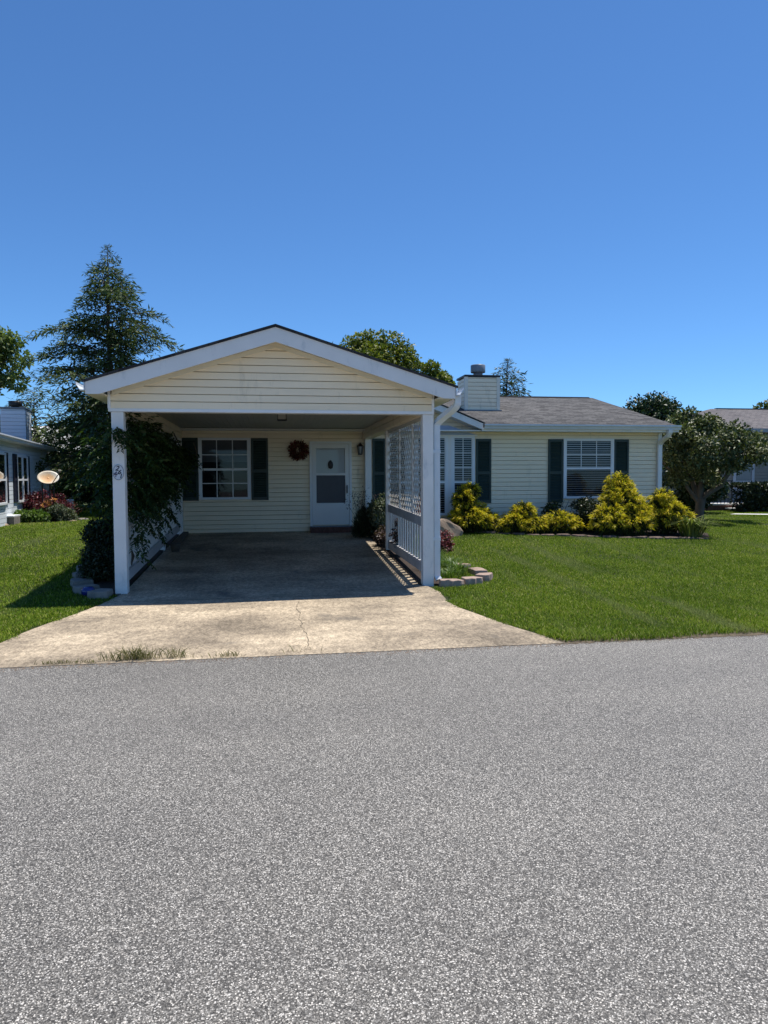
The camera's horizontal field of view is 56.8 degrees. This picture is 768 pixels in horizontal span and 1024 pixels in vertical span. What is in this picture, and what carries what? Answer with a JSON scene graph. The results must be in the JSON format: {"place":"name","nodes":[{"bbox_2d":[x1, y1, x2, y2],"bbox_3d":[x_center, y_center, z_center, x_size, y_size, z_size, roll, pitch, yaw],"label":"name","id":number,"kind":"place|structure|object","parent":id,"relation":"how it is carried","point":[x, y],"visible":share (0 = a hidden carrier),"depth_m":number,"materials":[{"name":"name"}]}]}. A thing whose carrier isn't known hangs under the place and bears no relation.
{"place":"outdoors","nodes":[
{"label":"outdoors","id":0,"kind":"place"},
{"bbox_2d":[170,543,180,551],"bbox_3d":[-3.806,0.646,12.954,0.200,0.150,0.197,-1,3,-9],"label":"flower pot","id":1,"kind":"object","parent":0,"point":[175,547],"visible":1,"depth_m":12.89,"materials":[{"name":"black plastic"}]},
{"bbox_2d":[0,531,563,667],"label":"driveway","id":2,"kind":"structure","parent":0,"point":[242,570],"depth_m":8.19,"materials":[{"name":"concrete"}]},
{"bbox_2d":[34,657,77,664],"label":"weed tuft","id":3,"kind":"object","parent":2,"relation":"on","point":[55,661],"visible":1,"depth_m":6.16,"materials":[{"name":"green plant"}]},
{"bbox_2d":[67,658,100,663],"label":"weed tuft","id":4,"kind":"object","parent":2,"relation":"on","point":[93,661],"visible":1,"depth_m":6.20,"materials":[{"name":"green plant"}]},
{"bbox_2d":[95,649,136,660],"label":"weed tuft","id":5,"kind":"object","parent":2,"relation":"on","point":[111,655],"visible":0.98,"depth_m":6.26,"materials":[{"name":"green plant"}]},
{"bbox_2d":[113,642,165,660],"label":"weed tuft","id":6,"kind":"object","parent":2,"relation":"on","point":[136,655],"visible":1,"depth_m":6.28,"materials":[{"name":"green plant"}]},
{"bbox_2d":[150,645,197,659],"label":"weed tuft","id":7,"kind":"object","parent":2,"relation":"on","point":[173,653],"visible":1,"depth_m":6.34,"materials":[{"name":"green plant"}]},
{"bbox_2d":[173,532,188,542],"bbox_3d":[-4.103,0.551,14.296,0.120,0.172,1.950,-1,3,-9],"label":"landscape timber","id":8,"kind":"object","parent":2,"relation":"on","point":[182,536],"visible":0.64,"depth_m":14.35,"materials":[{"name":"wood"}]},
{"bbox_2d":[201,649,241,657],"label":"weed tuft","id":9,"kind":"object","parent":2,"relation":"on","point":[228,653],"visible":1,"depth_m":6.40,"materials":[{"name":"green plant"}]},
{"bbox_2d":[75,324,463,595],"bbox_3d":[-2.104,-0.873,13.811,4.996,3.550,9.200,-1,3,-9],"label":"carport","id":10,"kind":"object","parent":2,"relation":"on","point":[275,376],"visible":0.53,"depth_m":9.60,"materials":[{"name":"white paint"}]},
{"bbox_2d":[113,465,123,479],"bbox_3d":[-3.468,-0.517,9.266,0.141,0.202,0.012,-1,3,-9],"label":"house number plaque","id":11,"kind":"object","parent":10,"relation":"attached to","point":[118,472],"visible":1,"depth_m":9.26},
{"bbox_2d":[64,412,203,570],"bbox_3d":[-4.048,-0.266,11.903,1.907,2.484,5.885,-1,3,-9],"label":"flowering vine","id":12,"kind":"object","parent":10,"relation":"attached to","point":[160,475],"visible":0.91,"depth_m":9.99,"materials":[{"name":"green plant"}]},
{"bbox_2d":[132,592,415,601],"bbox_3d":[-1.355,1.090,9.122,4.180,0.001,0.015,-1,3,-10],"label":"driveway joint","id":13,"kind":"object","parent":2,"relation":"on","point":[261,597],"visible":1,"depth_m":9.08,"materials":[{"name":"grey concrete"}]},
{"bbox_2d":[0,634,767,1023],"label":"road","id":14,"kind":"structure","parent":0,"point":[544,834],"depth_m":3.16,"materials":[{"name":"grey asphalt"}]},
{"bbox_2d":[0,634,767,671],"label":"gravel","id":15,"kind":"structure","parent":14,"relation":"on","point":[15,669],"depth_m":6.47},
{"bbox_2d":[0,502,767,642],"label":"ground","id":16,"kind":"structure","parent":0,"point":[437,585],"depth_m":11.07,"materials":[{"name":"green plant"}]},
{"bbox_2d":[7,514,20,524],"bbox_3d":[-10.173,0.221,18.494,1.150,0.270,0.585,-1,3,-9],"label":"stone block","id":17,"kind":"object","parent":16,"relation":"on","point":[13,519],"visible":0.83,"depth_m":18.36,"materials":[{"name":"grey stone"}]},
{"bbox_2d":[0,326,34,395],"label":"shade tree","id":18,"kind":"object","parent":16,"relation":"on","point":[8,348],"visible":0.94,"depth_m":30.92,"materials":[{"name":"green plant"}]},
{"bbox_2d":[0,401,57,526],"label":"blue house","id":19,"kind":"structure","parent":16,"relation":"on","point":[22,453],"depth_m":20.36,"materials":[{"name":"grey"}]},
{"bbox_2d":[0,452,7,504],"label":"window","id":20,"kind":"structure","parent":19,"relation":"in","point":[3,467],"depth_m":17.84,"materials":[{"name":"white glass"}]},
{"bbox_2d":[17,455,23,502],"bbox_3d":[-10.151,-0.928,19.812,0.113,1.310,0.732,-1,3,-12],"label":"window","id":21,"kind":"structure","parent":19,"relation":"in","point":[19,457],"depth_m":19.84,"materials":[{"name":"white glass"}]},
{"bbox_2d":[23,456,28,501],"bbox_3d":[-10.361,-0.960,20.520,0.113,1.310,0.732,-1,3,-12],"label":"window","id":22,"kind":"structure","parent":19,"relation":"in","point":[25,458],"depth_m":20.57,"materials":[{"name":"white glass"}]},
{"bbox_2d":[13,507,51,522],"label":"leafy perennial","id":23,"kind":"object","parent":16,"relation":"on","point":[36,516],"visible":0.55,"depth_m":19.20,"materials":[{"name":"green plant"}]},
{"bbox_2d":[0,387,88,506],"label":"evergreen tree","id":24,"kind":"object","parent":16,"relation":"on","point":[36,432],"visible":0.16,"depth_m":28.88,"materials":[{"name":"green plant"}]},
{"bbox_2d":[40,497,57,510],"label":"orange flowers","id":25,"kind":"object","parent":16,"relation":"on","point":[48,502],"visible":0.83,"depth_m":19.99,"materials":[{"name":"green plant"}]},
{"bbox_2d":[37,469,60,519],"bbox_3d":[-9.456,-0.450,20.133,0.692,1.509,0.383,-1,3,-9],"label":"satellite dish","id":26,"kind":"object","parent":16,"relation":"on","point":[48,477],"visible":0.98,"depth_m":20.19,"materials":[{"name":"beige metal"}]},
{"bbox_2d":[23,489,82,513],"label":"red shrub","id":27,"kind":"object","parent":16,"relation":"on","point":[33,500],"visible":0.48,"depth_m":20.55,"materials":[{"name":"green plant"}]},
{"bbox_2d":[32,426,92,495],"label":"distant house","id":28,"kind":"structure","parent":16,"relation":"on","point":[61,447],"depth_m":41.99,"materials":[{"name":"grey"}]},
{"bbox_2d":[46,502,79,521],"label":"grey shrub","id":29,"kind":"object","parent":16,"relation":"on","point":[59,512],"visible":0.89,"depth_m":19.81,"materials":[{"name":"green plant"}]},
{"bbox_2d":[52,462,90,494],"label":"loose bush","id":30,"kind":"object","parent":16,"relation":"on","point":[59,489],"visible":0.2,"depth_m":26.65,"materials":[{"name":"green plant"}]},
{"bbox_2d":[43,400,106,511],"bbox_3d":[-11.030,-2.028,27.550,5.823,4.961,5.751,-1,3,-9],"label":"evergreen tree","id":31,"kind":"object","parent":16,"relation":"on","point":[66,475],"visible":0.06,"depth_m":26.32,"materials":[{"name":"green plant"}]},
{"bbox_2d":[72,572,81,577],"bbox_3d":[-4.482,0.943,10.574,0.306,0.092,0.364,-3,2,-24],"label":"edging stone","id":32,"kind":"object","parent":16,"relation":"on","point":[74,575],"visible":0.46,"depth_m":10.41,"materials":[{"name":"grey stone"}]},
{"bbox_2d":[70,578,93,586],"bbox_3d":[-4.259,0.995,10.001,0.305,0.102,0.325,-2,4,-27],"label":"edging stone","id":33,"kind":"object","parent":16,"relation":"on","point":[77,581],"visible":0.73,"depth_m":9.90,"materials":[{"name":"grey stone"}]},
{"bbox_2d":[72,584,99,595],"bbox_3d":[-4.001,1.038,9.510,0.309,0.115,0.304,-4,4,-44],"label":"edging stone","id":34,"kind":"object","parent":16,"relation":"on","point":[76,589],"visible":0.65,"depth_m":9.44,"materials":[{"name":"grey stone"}]},
{"bbox_2d":[81,586,94,596],"bbox_3d":[-3.859,1.039,9.263,0.170,0.130,0.170,-1,3,-9],"label":"glazed ball","id":35,"kind":"object","parent":16,"relation":"on","point":[84,590],"visible":0.68,"depth_m":9.20,"materials":[{"name":"blue ceramic"}]},
{"bbox_2d":[79,481,99,506],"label":"loose bush","id":36,"kind":"object","parent":16,"relation":"on","point":[88,494],"visible":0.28,"depth_m":26.33,"materials":[{"name":"green plant"}]},
{"bbox_2d":[76,515,114,581],"bbox_3d":[-4.130,0.543,10.501,0.819,1.002,1.267,-1,3,-9],"label":"boxwood shrub","id":37,"kind":"object","parent":16,"relation":"on","point":[97,560],"visible":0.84,"depth_m":10.13,"materials":[{"name":"green plant"}]},
{"bbox_2d":[11,244,184,511],"bbox_3d":[-9.068,-4.344,23.787,7.045,9.054,6.740,-3,4,-41],"label":"evergreen tree","id":38,"kind":"object","parent":16,"relation":"on","point":[113,343],"visible":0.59,"depth_m":22.89,"materials":[{"name":"green plant"}]},
{"bbox_2d":[87,588,112,598],"bbox_3d":[-3.672,1.067,9.214,0.263,0.111,0.310,1,3,5],"label":"edging stone","id":39,"kind":"object","parent":16,"relation":"on","point":[101,593],"visible":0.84,"depth_m":9.10,"materials":[{"name":"grey stone"}]},
{"bbox_2d":[92,534,178,594],"bbox_3d":[-4.395,0.776,12.338,0.900,0.332,6.340,-1,3,-9],"label":"mulch bed","id":40,"kind":"object","parent":16,"relation":"on","point":[101,583],"visible":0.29,"depth_m":10.30,"materials":[{"name":"brown soil"}]},
{"bbox_2d":[332,328,422,372],"bbox_3d":[-0.649,-4.268,32.074,5.042,8.068,4.864,-2,3,-30],"label":"shade tree","id":41,"kind":"object","parent":16,"relation":"on","point":[370,345],"visible":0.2,"depth_m":31.42,"materials":[{"name":"green plant"}]},
{"bbox_2d":[370,536,438,584],"bbox_3d":[0.204,0.721,13.120,0.370,0.330,6.250,-1,3,-9],"label":"mulch bed","id":42,"kind":"object","parent":16,"relation":"on","point":[412,570],"visible":0.2,"depth_m":11.50,"materials":[{"name":"brown soil"}]},
{"bbox_2d":[344,486,378,537],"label":"dark bush","id":43,"kind":"object","parent":42,"relation":"on","point":[360,527],"visible":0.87,"depth_m":14.87,"materials":[{"name":"green plant"}]},
{"bbox_2d":[364,492,395,536],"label":"bushy plant","id":44,"kind":"object","parent":42,"relation":"on","point":[376,509],"visible":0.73,"depth_m":14.63,"materials":[{"name":"green plant"}]},
{"bbox_2d":[374,524,385,546],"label":"purple plant","id":45,"kind":"object","parent":42,"relation":"on","point":[380,536],"visible":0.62,"depth_m":13.65,"materials":[{"name":"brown plant"}]},
{"bbox_2d":[389,517,408,547],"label":"purple plant","id":46,"kind":"object","parent":42,"relation":"on","point":[394,533],"visible":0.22,"depth_m":12.55,"materials":[{"name":"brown plant"}]},
{"bbox_2d":[440,554,458,569],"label":"groundcover plant","id":47,"kind":"object","parent":42,"relation":"on","point":[441,563],"visible":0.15,"depth_m":11.17,"materials":[{"name":"green plant"}]},
{"bbox_2d":[180,364,681,532],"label":"ranch house","id":48,"kind":"structure","parent":16,"relation":"on","point":[505,452],"depth_m":16.34,"materials":[{"name":"beige"}]},
{"bbox_2d":[198,438,250,499],"bbox_3d":[-3.492,-0.949,15.574,1.120,1.350,0.058,-1,3,-9],"label":"window","id":49,"kind":"structure","parent":48,"relation":"in","point":[226,462],"depth_m":15.59,"materials":[{"name":"white glass"}]},
{"bbox_2d":[288,438,309,460],"bbox_3d":[-1.906,-1.375,15.760,0.532,0.530,0.199,-1,3,-9],"label":"door wreath","id":50,"kind":"object","parent":48,"relation":"attached to","point":[302,453],"depth_m":15.76,"materials":[{"name":"red plant"}]},
{"bbox_2d":[312,444,349,524],"bbox_3d":[-1.193,-0.621,15.951,0.830,1.815,0.071,-1,3,-9],"label":"door","id":51,"kind":"structure","parent":48,"relation":"in","point":[330,462],"depth_m":15.97,"materials":[{"name":"paint"}]},
{"bbox_2d":[390,436,407,515],"bbox_3d":[0.308,-0.822,16.190,0.495,1.830,0.058,-1,3,-9],"label":"window","id":52,"kind":"structure","parent":48,"relation":"in","point":[391,436],"depth_m":16.21,"materials":[{"name":"white glass"}]},
{"bbox_2d":[415,436,447,514],"bbox_3d":[1.093,-0.832,16.316,0.775,1.830,0.058,-1,3,-9],"label":"window","id":53,"kind":"structure","parent":48,"relation":"in","point":[443,439],"depth_m":16.36,"materials":[{"name":"white glass"}]},
{"bbox_2d":[451,436,474,513],"bbox_3d":[1.829,-0.842,16.433,0.565,1.830,0.058,-1,3,-9],"label":"window","id":54,"kind":"structure","parent":48,"relation":"in","point":[462,447],"depth_m":16.43,"materials":[{"name":"white glass"}]},
{"bbox_2d":[563,438,613,498],"bbox_3d":[4.876,-1.035,16.914,1.270,1.420,0.058,-1,3,-9],"label":"window","id":55,"kind":"structure","parent":48,"relation":"in","point":[587,463],"depth_m":16.93,"materials":[{"name":"white glass"}]},
{"bbox_2d":[414,499,454,553],"bbox_3d":[0.851,0.283,13.244,0.662,1.130,1.029,-3,4,-44],"label":"red shrub","id":56,"kind":"object","parent":16,"relation":"on","point":[446,543],"visible":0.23,"depth_m":13.06,"materials":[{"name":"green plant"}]},
{"bbox_2d":[420,359,455,384],"bbox_3d":[2.149,-3.471,31.138,2.009,6.495,1.701,1,3,33],"label":"shade tree","id":57,"kind":"object","parent":16,"relation":"on","point":[428,370],"visible":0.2,"depth_m":30.71,"materials":[{"name":"green plant"}]},
{"bbox_2d":[440,519,462,536],"bbox_3d":[1.343,0.405,15.188,0.740,0.451,0.219,24,-20,-20],"label":"leaning rock","id":58,"kind":"object","parent":16,"relation":"on","point":[453,528],"visible":0.4,"depth_m":15.14,"materials":[{"name":"beige stone"}]},
{"bbox_2d":[439,579,463,587],"bbox_3d":[0.936,0.999,9.968,0.363,0.127,0.224,2,2,-17],"label":"edging block","id":59,"kind":"object","parent":16,"relation":"on","point":[451,582],"depth_m":9.87,"materials":[{"name":"grey stone"}]},
{"bbox_2d":[442,557,462,566],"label":"groundcover plant","id":60,"kind":"object","parent":16,"relation":"on","point":[453,559],"visible":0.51,"depth_m":11.51,"materials":[{"name":"green plant"}]},
{"bbox_2d":[440,565,465,578],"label":"groundcover plant","id":61,"kind":"object","parent":16,"relation":"on","point":[449,573],"visible":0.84,"depth_m":10.57,"materials":[{"name":"green plant"}]},
{"bbox_2d":[442,560,474,573],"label":"groundcover plant","id":62,"kind":"object","parent":16,"relation":"on","point":[460,567],"visible":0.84,"depth_m":10.87,"materials":[{"name":"green plant"}]},
{"bbox_2d":[461,576,482,585],"bbox_3d":[1.253,0.989,10.142,0.312,0.121,0.239,-1,2,-27],"label":"edging block","id":63,"kind":"object","parent":16,"relation":"on","point":[470,580],"depth_m":10.05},
{"bbox_2d":[468,567,487,574],"bbox_3d":[1.448,0.920,10.924,0.227,0.106,0.428,-1,3,-14],"label":"edging block","id":64,"kind":"object","parent":16,"relation":"on","point":[475,570],"depth_m":10.83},
{"bbox_2d":[475,572,492,581],"bbox_3d":[1.472,0.962,10.442,0.225,0.117,0.313,-1,3,23],"label":"edging block","id":65,"kind":"object","parent":16,"relation":"on","point":[487,576],"depth_m":10.34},
{"bbox_2d":[490,358,531,395],"bbox_3d":[5.057,-3.486,31.189,3.974,6.494,3.982,1,3,18],"label":"evergreen tree","id":66,"kind":"object","parent":16,"relation":"on","point":[504,390],"visible":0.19,"depth_m":30.91,"materials":[{"name":"green plant"}]},
{"bbox_2d":[511,532,524,535],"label":"edging block","id":67,"kind":"object","parent":16,"relation":"on","point":[519,533],"depth_m":15.44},
{"bbox_2d":[556,534,569,536],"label":"edging block","id":68,"kind":"object","parent":16,"relation":"on","point":[566,535],"depth_m":15.20,"materials":[{"name":"grey concrete"}]},
{"bbox_2d":[418,529,708,537],"bbox_3d":[3.922,0.472,15.723,6.700,0.118,2.230,-1,3,-9],"label":"mulch bed","id":69,"kind":"object","parent":16,"relation":"on","point":[669,534],"visible":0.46,"depth_m":15.57,"materials":[{"name":"brown soil"}]},
{"bbox_2d":[447,479,501,532],"bbox_3d":[2.020,-0.094,15.891,1.282,1.348,1.060,-1,3,-9],"label":"golden shrub","id":70,"kind":"object","parent":69,"relation":"on","point":[474,518],"visible":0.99,"depth_m":15.71,"materials":[{"name":"yellow plant"}]},
{"bbox_2d":[482,531,496,534],"bbox_3d":[2.351,0.458,15.752,0.303,0.073,0.252,1,0,30],"label":"edging block","id":71,"kind":"object","parent":69,"relation":"on","point":[492,532],"depth_m":15.65,"materials":[{"name":"stone"}]},
{"bbox_2d":[493,500,550,533],"bbox_3d":[3.079,0.164,15.728,1.290,0.884,0.919,0,3,14],"label":"golden shrub","id":72,"kind":"object","parent":69,"relation":"on","point":[523,517],"visible":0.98,"depth_m":15.58,"materials":[{"name":"yellow plant"}]},
{"bbox_2d":[540,499,568,516],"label":"sprig shrub","id":73,"kind":"object","parent":69,"relation":"on","point":[552,506],"visible":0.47,"depth_m":16.09,"materials":[{"name":"green plant"}]},
{"bbox_2d":[536,509,585,533],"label":"golden shrub","id":74,"kind":"object","parent":69,"relation":"on","point":[562,521],"visible":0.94,"depth_m":15.62,"materials":[{"name":"yellow plant"}]},
{"bbox_2d":[568,496,602,531],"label":"dark shrub","id":75,"kind":"object","parent":69,"relation":"on","point":[584,507],"visible":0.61,"depth_m":15.92,"materials":[{"name":"green plant"}]},
{"bbox_2d":[586,471,658,535],"bbox_3d":[5.189,-0.143,15.549,1.645,1.546,1.320,-1,3,-9],"label":"golden shrub","id":76,"kind":"object","parent":69,"relation":"on","point":[625,509],"visible":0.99,"depth_m":15.38,"materials":[{"name":"yellow plant"}]},
{"bbox_2d":[645,487,697,534],"bbox_3d":[6.253,0.007,15.714,1.302,1.160,1.001,-1,3,-9],"label":"golden shrub","id":77,"kind":"object","parent":69,"relation":"on","point":[664,503],"visible":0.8,"depth_m":15.49,"materials":[{"name":"yellow plant"}]},
{"bbox_2d":[665,515,726,536],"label":"daylily clump","id":78,"kind":"object","parent":69,"relation":"on","point":[691,528],"visible":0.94,"depth_m":15.09,"materials":[{"name":"green plant"}]},
{"bbox_2d":[586,535,600,537],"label":"edging block","id":79,"kind":"object","parent":16,"relation":"on","point":[592,536],"depth_m":15.11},
{"bbox_2d":[602,535,616,538],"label":"edging block","id":80,"kind":"object","parent":16,"relation":"on","point":[608,536],"depth_m":15.03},
{"bbox_2d":[633,536,647,538],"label":"edging block","id":81,"kind":"object","parent":16,"relation":"on","point":[641,537],"depth_m":14.91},
{"bbox_2d":[622,390,683,420],"bbox_3d":[13.779,-3.366,36.341,3.344,5.720,3.243,-3,4,-43],"label":"shade tree","id":82,"kind":"object","parent":16,"relation":"on","point":[659,407],"visible":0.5,"depth_m":35.59,"materials":[{"name":"green plant"}]},
{"bbox_2d":[648,536,663,539],"bbox_3d":[5.717,0.553,14.950,0.303,0.065,0.250,0,4,14],"label":"edging block","id":83,"kind":"object","parent":16,"relation":"on","point":[655,537],"depth_m":14.87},
{"bbox_2d":[664,536,679,539],"bbox_3d":[6.034,0.555,14.928,0.303,0.068,0.236,-1,4,0],"label":"edging block","id":84,"kind":"object","parent":16,"relation":"on","point":[672,537],"depth_m":14.83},
{"bbox_2d":[662,441,729,512],"bbox_3d":[9.780,-1.003,22.176,2.373,2.416,1.997,-1,3,-9],"label":"evergreen shrub","id":85,"kind":"object","parent":16,"relation":"on","point":[683,496],"visible":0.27,"depth_m":22.07,"materials":[{"name":"green plant"}]},
{"bbox_2d":[662,405,767,520],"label":"ornamental tree","id":86,"kind":"object","parent":16,"relation":"on","point":[738,450],"visible":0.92,"depth_m":18.17,"materials":[{"name":"green plant"}]},
{"bbox_2d":[662,408,767,510],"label":"grey house","id":87,"kind":"structure","parent":16,"relation":"on","point":[756,419],"depth_m":25.45,"materials":[{"name":"grey"}]},
{"bbox_2d":[732,461,754,499],"bbox_3d":[12.805,-1.435,25.277,0.830,2.040,0.036,-1,3,-9],"label":"window","id":88,"kind":"structure","parent":87,"relation":"in","point":[747,476],"depth_m":25.30,"materials":[{"name":"glass"}]},
{"bbox_2d":[728,480,767,511],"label":"clipped hedge","id":89,"kind":"object","parent":16,"relation":"on","point":[753,497],"visible":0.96,"depth_m":22.61,"materials":[{"name":"green plant"}]},
{"bbox_2d":[753,399,767,408],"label":"shade tree","id":90,"kind":"object","parent":16,"relation":"on","point":[764,405],"visible":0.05,"depth_m":44.66,"materials":[{"name":"green plant"}]},
{"bbox_2d":[0,0,767,425],"label":"sky","id":91,"kind":"structure","parent":0,"point":[574,193],"materials":[{"name":"blue"}]},
{"bbox_2d":[551,629,767,643],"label":"verge soil","id":92,"kind":"structure","parent":0,"point":[575,641],"depth_m":7.10,"materials":[{"name":"brown soil"}]}
]}

